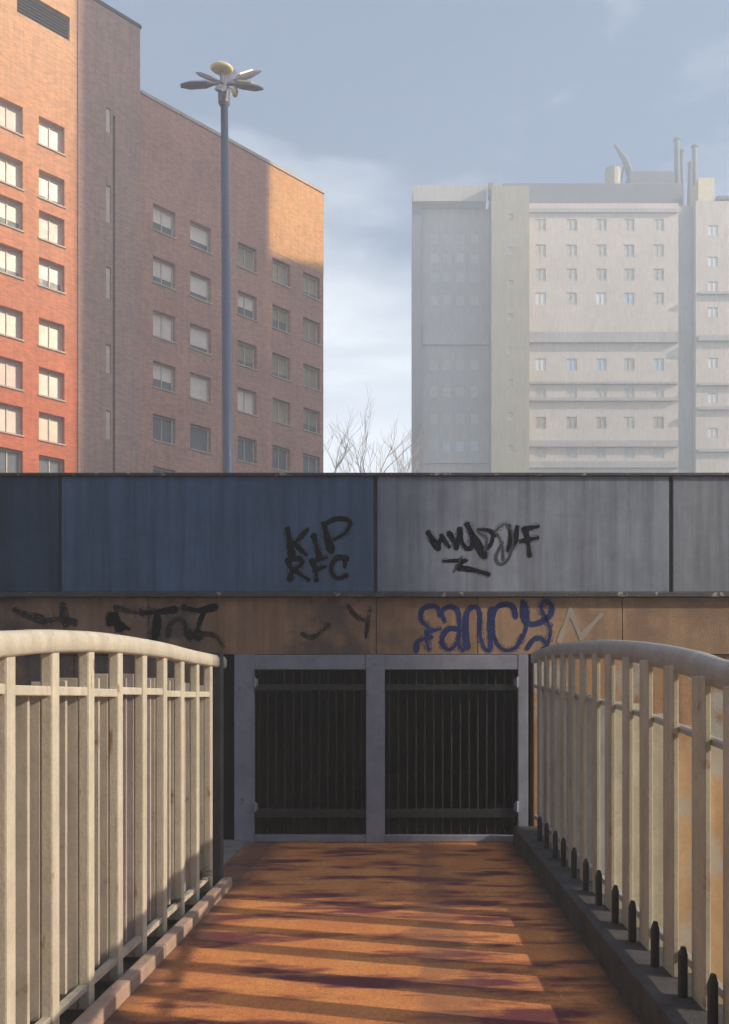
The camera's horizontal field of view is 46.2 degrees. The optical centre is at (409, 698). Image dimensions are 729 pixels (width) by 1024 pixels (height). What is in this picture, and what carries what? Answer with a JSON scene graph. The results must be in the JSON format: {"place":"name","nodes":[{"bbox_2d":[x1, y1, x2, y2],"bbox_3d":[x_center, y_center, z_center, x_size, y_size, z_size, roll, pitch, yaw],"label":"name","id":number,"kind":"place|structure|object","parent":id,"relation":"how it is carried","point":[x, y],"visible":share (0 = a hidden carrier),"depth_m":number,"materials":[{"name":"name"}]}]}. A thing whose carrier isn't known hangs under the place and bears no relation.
{"place":"outdoors","nodes":[
{"label":"outdoors","id":0,"kind":"place"},
{"bbox_2d":[0,0,324,472],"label":"apartment building","id":1,"kind":"structure","parent":0,"point":[110,283],"depth_m":39.78,"materials":[{"name":"red brick"}]},
{"bbox_2d":[0,448,19,472],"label":"window","id":2,"kind":"structure","parent":1,"relation":"in","point":[9,460],"depth_m":36.21,"materials":[{"name":"grey glass"}]},
{"bbox_2d":[0,101,24,137],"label":"window","id":3,"kind":"structure","parent":1,"relation":"in","point":[9,115],"depth_m":36.18,"materials":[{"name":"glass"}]},
{"bbox_2d":[0,156,24,191],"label":"window","id":4,"kind":"structure","parent":1,"relation":"in","point":[9,169],"depth_m":36.19,"materials":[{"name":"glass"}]},
{"bbox_2d":[0,197,24,232],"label":"window","id":5,"kind":"structure","parent":1,"relation":"in","point":[9,211],"depth_m":36.19,"materials":[{"name":"grey glass"}]},
{"bbox_2d":[0,246,24,280],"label":"window","id":6,"kind":"structure","parent":1,"relation":"in","point":[9,259],"depth_m":36.19,"materials":[{"name":"grey glass"}]},
{"bbox_2d":[0,308,24,341],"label":"window","id":7,"kind":"structure","parent":1,"relation":"in","point":[9,320],"depth_m":36.21,"materials":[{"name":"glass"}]},
{"bbox_2d":[0,358,24,391],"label":"window","id":8,"kind":"structure","parent":1,"relation":"in","point":[9,370],"depth_m":36.19,"materials":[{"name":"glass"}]},
{"bbox_2d":[0,404,24,436],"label":"window","id":9,"kind":"structure","parent":1,"relation":"in","point":[9,416],"depth_m":36.21,"materials":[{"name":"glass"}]},
{"bbox_2d":[39,456,61,472],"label":"window","id":10,"kind":"structure","parent":1,"relation":"in","point":[46,465],"depth_m":37.38,"materials":[{"name":"grey glass"}]},
{"bbox_2d":[38,120,65,156],"bbox_3d":[-15.682,-24.485,37.277,0.400,1.270,1.220,0,0,44],"label":"window","id":11,"kind":"structure","parent":1,"relation":"in","point":[50,137],"depth_m":37.38,"materials":[{"name":"white glass"}]},
{"bbox_2d":[38,173,65,208],"bbox_3d":[-15.682,-22.186,37.277,0.400,1.270,1.220,0,0,44],"label":"window","id":12,"kind":"structure","parent":1,"relation":"in","point":[50,189],"depth_m":37.38,"materials":[{"name":"grey glass"}]},
{"bbox_2d":[38,213,65,248],"bbox_3d":[-15.682,-20.427,37.277,0.400,1.270,1.220,0,0,44],"label":"window","id":13,"kind":"structure","parent":1,"relation":"in","point":[50,229],"depth_m":37.38,"materials":[{"name":"white glass"}]},
{"bbox_2d":[38,260,65,294],"bbox_3d":[-15.682,-18.398,37.277,0.400,1.270,1.220,0,0,44],"label":"window","id":14,"kind":"structure","parent":1,"relation":"in","point":[50,276],"depth_m":37.38,"materials":[{"name":"grey glass"}]},
{"bbox_2d":[38,320,65,353],"bbox_3d":[-15.682,-15.793,37.277,0.400,1.270,1.220,0,0,44],"label":"window","id":15,"kind":"structure","parent":1,"relation":"in","point":[50,335],"depth_m":37.38,"materials":[{"name":"beige glass"}]},
{"bbox_2d":[38,369,65,402],"bbox_3d":[-15.682,-13.663,37.277,0.400,1.270,1.220,0,0,44],"label":"window","id":16,"kind":"structure","parent":1,"relation":"in","point":[50,383],"depth_m":37.38,"materials":[{"name":"beige glass"}]},
{"bbox_2d":[38,413,65,445],"bbox_3d":[-15.682,-11.735,37.277,0.400,1.270,1.220,0,0,44],"label":"window","id":17,"kind":"structure","parent":1,"relation":"in","point":[50,427],"depth_m":37.38,"materials":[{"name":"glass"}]},
{"bbox_2d":[106,108,109,132],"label":"slit window","id":18,"kind":"structure","parent":1,"relation":"in","point":[107,110],"depth_m":39.07,"materials":[{"name":"grey glass"}]},
{"bbox_2d":[106,186,109,222],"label":"slit window","id":19,"kind":"structure","parent":1,"relation":"in","point":[107,188],"depth_m":39.07,"materials":[{"name":"grey glass"}]},
{"bbox_2d":[106,267,109,298],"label":"slit window","id":20,"kind":"structure","parent":1,"relation":"in","point":[107,269],"depth_m":39.08,"materials":[{"name":"grey glass"}]},
{"bbox_2d":[106,345,109,373],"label":"slit window","id":21,"kind":"structure","parent":1,"relation":"in","point":[107,347],"depth_m":39.05,"materials":[{"name":"grey glass"}]},
{"bbox_2d":[106,411,109,439],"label":"slit window","id":22,"kind":"structure","parent":1,"relation":"in","point":[107,412],"depth_m":39.07,"materials":[{"name":"grey glass"}]},
{"bbox_2d":[152,206,176,239],"bbox_3d":[-11.897,-22.945,41.163,0.400,1.310,1.300,0,0,44],"label":"window","id":23,"kind":"structure","parent":1,"relation":"in","point":[162,220],"depth_m":41.32,"materials":[{"name":"grey glass"}]},
{"bbox_2d":[152,258,176,290],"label":"window","id":24,"kind":"structure","parent":1,"relation":"in","point":[162,272],"depth_m":41.32,"materials":[{"name":"grey glass"}]},
{"bbox_2d":[152,312,176,343],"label":"window","id":25,"kind":"structure","parent":1,"relation":"in","point":[162,325],"depth_m":41.35,"materials":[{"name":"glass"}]},
{"bbox_2d":[152,363,176,393],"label":"window","id":26,"kind":"structure","parent":1,"relation":"in","point":[162,375],"depth_m":41.35,"materials":[{"name":"grey glass"}]},
{"bbox_2d":[152,415,176,445],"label":"window","id":27,"kind":"structure","parent":1,"relation":"in","point":[162,427],"depth_m":41.35,"materials":[{"name":"grey glass"}]},
{"bbox_2d":[189,223,212,254],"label":"window","id":28,"kind":"structure","parent":1,"relation":"in","point":[198,236],"depth_m":42.77,"materials":[{"name":"grey glass"}]},
{"bbox_2d":[189,273,212,304],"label":"window","id":29,"kind":"structure","parent":1,"relation":"in","point":[198,285],"depth_m":42.78,"materials":[{"name":"grey glass"}]},
{"bbox_2d":[189,325,212,355],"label":"window","id":30,"kind":"structure","parent":1,"relation":"in","point":[198,337],"depth_m":42.78,"materials":[{"name":"grey glass"}]},
{"bbox_2d":[189,374,212,403],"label":"window","id":31,"kind":"structure","parent":1,"relation":"in","point":[198,385],"depth_m":42.78,"materials":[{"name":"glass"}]},
{"bbox_2d":[189,425,212,454],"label":"window","id":32,"kind":"structure","parent":1,"relation":"in","point":[198,436],"depth_m":42.78,"materials":[{"name":"grey glass"}]},
{"bbox_2d":[237,245,257,274],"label":"window","id":33,"kind":"structure","parent":1,"relation":"in","point":[245,256],"depth_m":44.79,"materials":[{"name":"glass"}]},
{"bbox_2d":[237,293,257,322],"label":"window","id":34,"kind":"structure","parent":1,"relation":"in","point":[245,304],"depth_m":44.80,"materials":[{"name":"grey glass"}]},
{"bbox_2d":[237,342,257,370],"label":"window","id":35,"kind":"structure","parent":1,"relation":"in","point":[245,353],"depth_m":44.80,"materials":[{"name":"grey glass"}]},
{"bbox_2d":[237,389,257,416],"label":"window","id":36,"kind":"structure","parent":1,"relation":"in","point":[245,399],"depth_m":44.80,"materials":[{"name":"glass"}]},
{"bbox_2d":[237,438,257,465],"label":"window","id":37,"kind":"structure","parent":1,"relation":"in","point":[245,447],"depth_m":44.80,"materials":[{"name":"grey glass"}]},
{"bbox_2d":[272,260,291,288],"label":"window","id":38,"kind":"structure","parent":1,"relation":"in","point":[279,271],"depth_m":46.29,"materials":[{"name":"glass"}]},
{"bbox_2d":[272,307,291,334],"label":"window","id":39,"kind":"structure","parent":1,"relation":"in","point":[279,317],"depth_m":46.30,"materials":[{"name":"grey glass"}]},
{"bbox_2d":[272,354,291,381],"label":"window","id":40,"kind":"structure","parent":1,"relation":"in","point":[279,364],"depth_m":46.30,"materials":[{"name":"grey glass"}]},
{"bbox_2d":[272,399,291,426],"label":"window","id":41,"kind":"structure","parent":1,"relation":"in","point":[279,409],"depth_m":46.30,"materials":[{"name":"glass"}]},
{"bbox_2d":[272,446,291,472],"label":"window","id":42,"kind":"structure","parent":1,"relation":"in","point":[279,456],"depth_m":46.31,"materials":[{"name":"grey glass"}]},
{"bbox_2d":[303,454,316,472],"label":"window","id":43,"kind":"structure","parent":1,"relation":"in","point":[309,463],"depth_m":47.88,"materials":[{"name":"grey glass"}]},
{"bbox_2d":[303,274,320,301],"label":"window","id":44,"kind":"structure","parent":1,"relation":"in","point":[309,284],"depth_m":47.88,"materials":[{"name":"grey glass"}]},
{"bbox_2d":[303,319,320,346],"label":"window","id":45,"kind":"structure","parent":1,"relation":"in","point":[309,328],"depth_m":47.88,"materials":[{"name":"grey glass"}]},
{"bbox_2d":[303,365,320,391],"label":"window","id":46,"kind":"structure","parent":1,"relation":"in","point":[309,374],"depth_m":47.88,"materials":[{"name":"glass"}]},
{"bbox_2d":[303,409,320,434],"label":"window","id":47,"kind":"structure","parent":1,"relation":"in","point":[309,417],"depth_m":47.88,"materials":[{"name":"grey glass"}]},
{"bbox_2d":[224,840,249,864],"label":"pavement","id":48,"kind":"structure","parent":0,"point":[232,848],"depth_m":9.14,"materials":[{"name":"grey concrete"}]},
{"bbox_2d":[59,774,516,1023],"bbox_3d":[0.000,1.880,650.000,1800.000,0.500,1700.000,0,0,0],"label":"ground","id":49,"kind":"structure","parent":0,"point":[69,1016],"depth_m":12.84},
{"bbox_2d":[0,629,226,1023],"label":"metal fence","id":50,"kind":"object","parent":49,"relation":"on","point":[111,813],"visible":0.98,"depth_m":4.66,"materials":[{"name":"beige paint"}]},
{"bbox_2d":[15,655,233,839],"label":"retaining wall","id":51,"kind":"structure","parent":49,"relation":"on","point":[27,669],"depth_m":9.66,"materials":[{"name":"concrete"}]},
{"bbox_2d":[0,473,728,654],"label":"road bridge","id":52,"kind":"structure","parent":51,"relation":"on","point":[379,563],"depth_m":9.60,"materials":[{"name":"blue paint"}]},
{"bbox_2d":[234,654,527,842],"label":"metal gate","id":53,"kind":"structure","parent":51,"relation":"attached to","point":[247,808],"depth_m":9.61,"materials":[{"name":"grey metal"}]},
{"bbox_2d":[72,877,231,1023],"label":"kerb","id":54,"kind":"structure","parent":49,"relation":"on","point":[108,1002],"depth_m":5.08,"materials":[{"name":"concrete"}]},
{"bbox_2d":[180,61,263,472],"bbox_3d":[-6.617,-10.962,30.079,2.815,25.185,3.777,0,0,-12],"label":"lamp mast","id":55,"kind":"object","parent":49,"relation":"on","point":[226,72],"visible":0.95,"depth_m":29.86,"materials":[{"name":"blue metal"}]},
{"bbox_2d":[323,383,428,472],"bbox_3d":[-2.808,-8.365,52.285,7.926,20.000,6.800,0,0,0],"label":"bare tree","id":56,"kind":"object","parent":49,"relation":"on","point":[345,451],"visible":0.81,"depth_m":50.78,"materials":[{"name":"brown plant"}]},
{"bbox_2d":[329,415,432,472],"bbox_3d":[-1.962,-8.971,59.151,6.920,21.210,3.833,0,0,-37],"label":"bare tree","id":57,"kind":"object","parent":49,"relation":"on","point":[372,454],"visible":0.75,"depth_m":58.58,"materials":[{"name":"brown plant"}]},
{"bbox_2d":[255,655,530,825],"bbox_3d":[-0.323,0.485,14.350,3.934,2.290,8.400,0,0,0],"label":"underpass","id":58,"kind":"object","parent":49,"relation":"on","point":[402,733],"visible":0.36,"depth_m":18.32,"materials":[{"name":"concrete"}]},
{"bbox_2d":[337,433,452,472],"bbox_3d":[-0.811,-9.602,64.633,9.271,22.472,4.442,0,0,31],"label":"bare tree","id":59,"kind":"object","parent":49,"relation":"on","point":[395,456],"visible":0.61,"depth_m":64.18,"materials":[{"name":"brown plant"}]},
{"bbox_2d":[513,640,728,1023],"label":"metal fence","id":60,"kind":"object","parent":49,"relation":"on","point":[622,846],"visible":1,"depth_m":4.90,"materials":[{"name":"metal"}]},
{"bbox_2d":[530,655,728,825],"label":"retaining wall","id":61,"kind":"structure","parent":49,"relation":"on","point":[685,700],"depth_m":9.66,"materials":[{"name":"beige concrete"}]},
{"bbox_2d":[103,842,641,1023],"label":"path","id":62,"kind":"structure","parent":0,"point":[383,933],"depth_m":5.54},
{"bbox_2d":[101,0,728,472],"label":"sky","id":63,"kind":"structure","parent":0,"point":[366,102],"materials":[{"name":"blue"}]},
{"bbox_2d":[411,137,728,472],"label":"tower block","id":64,"kind":"structure","parent":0,"point":[569,327],"depth_m":100.00,"materials":[{"name":"concrete"}]},
{"bbox_2d":[535,219,545,230],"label":"window","id":65,"kind":"structure","parent":64,"relation":"in","point":[540,224],"depth_m":100.10,"materials":[{"name":"grey glass"}]},
{"bbox_2d":[535,245,545,256],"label":"window","id":66,"kind":"structure","parent":64,"relation":"in","point":[540,250],"depth_m":100.10,"materials":[{"name":"grey glass"}]},
{"bbox_2d":[535,269,545,280],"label":"window","id":67,"kind":"structure","parent":64,"relation":"in","point":[540,274],"depth_m":100.10,"materials":[{"name":"grey glass"}]},
{"bbox_2d":[535,293,545,304],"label":"window","id":68,"kind":"structure","parent":64,"relation":"in","point":[540,298],"depth_m":100.10,"materials":[{"name":"grey glass"}]},
{"bbox_2d":[535,359,545,370],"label":"window","id":69,"kind":"structure","parent":64,"relation":"in","point":[540,364],"depth_m":100.10,"materials":[{"name":"grey glass"}]},
{"bbox_2d":[535,387,545,396],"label":"window","id":70,"kind":"structure","parent":64,"relation":"in","point":[539,391],"depth_m":100.10,"materials":[{"name":"grey glass"}]},
{"bbox_2d":[535,417,545,428],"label":"window","id":71,"kind":"structure","parent":64,"relation":"in","point":[540,422],"depth_m":100.10,"materials":[{"name":"grey glass"}]},
{"bbox_2d":[535,448,545,457],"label":"window","id":72,"kind":"structure","parent":64,"relation":"in","point":[539,452],"depth_m":100.10,"materials":[{"name":"grey glass"}]},
{"bbox_2d":[566,219,576,230],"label":"window","id":73,"kind":"structure","parent":64,"relation":"in","point":[571,224],"depth_m":100.10,"materials":[{"name":"grey glass"}]},
{"bbox_2d":[566,245,576,256],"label":"window","id":74,"kind":"structure","parent":64,"relation":"in","point":[571,250],"depth_m":100.10,"materials":[{"name":"grey glass"}]},
{"bbox_2d":[566,269,576,280],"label":"window","id":75,"kind":"structure","parent":64,"relation":"in","point":[571,274],"depth_m":100.10,"materials":[{"name":"grey glass"}]},
{"bbox_2d":[566,293,576,304],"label":"window","id":76,"kind":"structure","parent":64,"relation":"in","point":[571,298],"depth_m":100.10,"materials":[{"name":"grey glass"}]},
{"bbox_2d":[566,359,576,370],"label":"window","id":77,"kind":"structure","parent":64,"relation":"in","point":[571,364],"depth_m":100.10,"materials":[{"name":"glass"}]},
{"bbox_2d":[566,387,576,396],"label":"window","id":78,"kind":"structure","parent":64,"relation":"in","point":[570,391],"depth_m":100.10,"materials":[{"name":"grey glass"}]},
{"bbox_2d":[566,417,576,428],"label":"window","id":79,"kind":"structure","parent":64,"relation":"in","point":[571,422],"depth_m":100.10,"materials":[{"name":"grey glass"}]},
{"bbox_2d":[566,448,576,457],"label":"window","id":80,"kind":"structure","parent":64,"relation":"in","point":[570,452],"depth_m":100.10,"materials":[{"name":"grey glass"}]},
{"bbox_2d":[596,219,605,230],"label":"window","id":81,"kind":"structure","parent":64,"relation":"in","point":[600,223],"depth_m":100.10,"materials":[{"name":"grey glass"}]},
{"bbox_2d":[596,245,605,256],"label":"window","id":82,"kind":"structure","parent":64,"relation":"in","point":[600,249],"depth_m":100.10,"materials":[{"name":"grey glass"}]},
{"bbox_2d":[596,269,605,280],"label":"window","id":83,"kind":"structure","parent":64,"relation":"in","point":[600,273],"depth_m":100.10,"materials":[{"name":"grey glass"}]},
{"bbox_2d":[596,293,605,304],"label":"window","id":84,"kind":"structure","parent":64,"relation":"in","point":[600,297],"depth_m":100.10,"materials":[{"name":"grey glass"}]},
{"bbox_2d":[596,359,605,370],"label":"window","id":85,"kind":"structure","parent":64,"relation":"in","point":[600,363],"depth_m":100.10,"materials":[{"name":"grey glass"}]},
{"bbox_2d":[596,387,605,396],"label":"window","id":86,"kind":"structure","parent":64,"relation":"in","point":[600,391],"depth_m":100.10,"materials":[{"name":"grey glass"}]},
{"bbox_2d":[596,417,605,428],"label":"window","id":87,"kind":"structure","parent":64,"relation":"in","point":[600,421],"depth_m":100.10,"materials":[{"name":"grey glass"}]},
{"bbox_2d":[596,448,605,457],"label":"window","id":88,"kind":"structure","parent":64,"relation":"in","point":[600,452],"depth_m":100.10,"materials":[{"name":"grey glass"}]},
{"bbox_2d":[624,219,633,230],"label":"window","id":89,"kind":"structure","parent":64,"relation":"in","point":[628,223],"depth_m":100.10,"materials":[{"name":"grey glass"}]},
{"bbox_2d":[624,245,633,256],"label":"window","id":90,"kind":"structure","parent":64,"relation":"in","point":[628,249],"depth_m":100.10,"materials":[{"name":"grey glass"}]},
{"bbox_2d":[624,269,633,280],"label":"window","id":91,"kind":"structure","parent":64,"relation":"in","point":[628,273],"depth_m":100.10,"materials":[{"name":"grey glass"}]},
{"bbox_2d":[624,293,633,304],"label":"window","id":92,"kind":"structure","parent":64,"relation":"in","point":[628,297],"depth_m":100.10,"materials":[{"name":"glass"}]},
{"bbox_2d":[624,359,633,370],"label":"window","id":93,"kind":"structure","parent":64,"relation":"in","point":[628,363],"depth_m":100.10,"materials":[{"name":"grey glass"}]},
{"bbox_2d":[624,387,633,396],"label":"window","id":94,"kind":"structure","parent":64,"relation":"in","point":[628,391],"depth_m":100.10,"materials":[{"name":"grey glass"}]},
{"bbox_2d":[624,417,633,428],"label":"window","id":95,"kind":"structure","parent":64,"relation":"in","point":[628,421],"depth_m":100.10,"materials":[{"name":"grey glass"}]},
{"bbox_2d":[624,448,633,457],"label":"window","id":96,"kind":"structure","parent":64,"relation":"in","point":[628,452],"depth_m":100.10,"materials":[{"name":"grey glass"}]},
{"bbox_2d":[653,219,663,230],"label":"window","id":97,"kind":"structure","parent":64,"relation":"in","point":[658,224],"depth_m":100.10,"materials":[{"name":"grey glass"}]},
{"bbox_2d":[653,245,663,256],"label":"window","id":98,"kind":"structure","parent":64,"relation":"in","point":[658,250],"depth_m":100.10,"materials":[{"name":"grey glass"}]},
{"bbox_2d":[653,269,663,280],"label":"window","id":99,"kind":"structure","parent":64,"relation":"in","point":[658,274],"depth_m":100.10,"materials":[{"name":"grey glass"}]},
{"bbox_2d":[653,293,663,304],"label":"window","id":100,"kind":"structure","parent":64,"relation":"in","point":[658,298],"depth_m":100.10,"materials":[{"name":"grey glass"}]},
{"bbox_2d":[653,359,663,370],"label":"window","id":101,"kind":"structure","parent":64,"relation":"in","point":[658,364],"depth_m":100.10,"materials":[{"name":"glass"}]},
{"bbox_2d":[653,387,663,396],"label":"window","id":102,"kind":"structure","parent":64,"relation":"in","point":[657,391],"depth_m":100.10,"materials":[{"name":"grey glass"}]},
{"bbox_2d":[653,417,663,428],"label":"window","id":103,"kind":"structure","parent":64,"relation":"in","point":[658,422],"depth_m":100.10,"materials":[{"name":"grey glass"}]},
{"bbox_2d":[653,448,663,457],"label":"window","id":104,"kind":"structure","parent":64,"relation":"in","point":[657,452],"depth_m":100.10,"materials":[{"name":"grey glass"}]},
{"bbox_2d":[708,225,717,234],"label":"window","id":105,"kind":"structure","parent":64,"relation":"in","point":[712,229],"depth_m":99.59,"materials":[{"name":"grey glass"}]},
{"bbox_2d":[708,257,717,266],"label":"window","id":106,"kind":"structure","parent":64,"relation":"in","point":[712,261],"depth_m":99.59,"materials":[{"name":"grey glass"}]},
{"bbox_2d":[708,282,717,290],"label":"window","id":107,"kind":"structure","parent":64,"relation":"in","point":[712,286],"depth_m":99.59,"materials":[{"name":"grey glass"}]},
{"bbox_2d":[708,307,717,316],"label":"window","id":108,"kind":"structure","parent":64,"relation":"in","point":[712,311],"depth_m":99.59,"materials":[{"name":"grey glass"}]},
{"bbox_2d":[708,358,717,367],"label":"window","id":109,"kind":"structure","parent":64,"relation":"in","point":[712,362],"depth_m":99.59,"materials":[{"name":"grey glass"}]},
{"bbox_2d":[708,393,717,402],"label":"window","id":110,"kind":"structure","parent":64,"relation":"in","point":[712,397],"depth_m":99.59,"materials":[{"name":"grey glass"}]},
{"bbox_2d":[708,428,717,437],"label":"window","id":111,"kind":"structure","parent":64,"relation":"in","point":[712,432],"depth_m":99.59,"materials":[{"name":"grey glass"}]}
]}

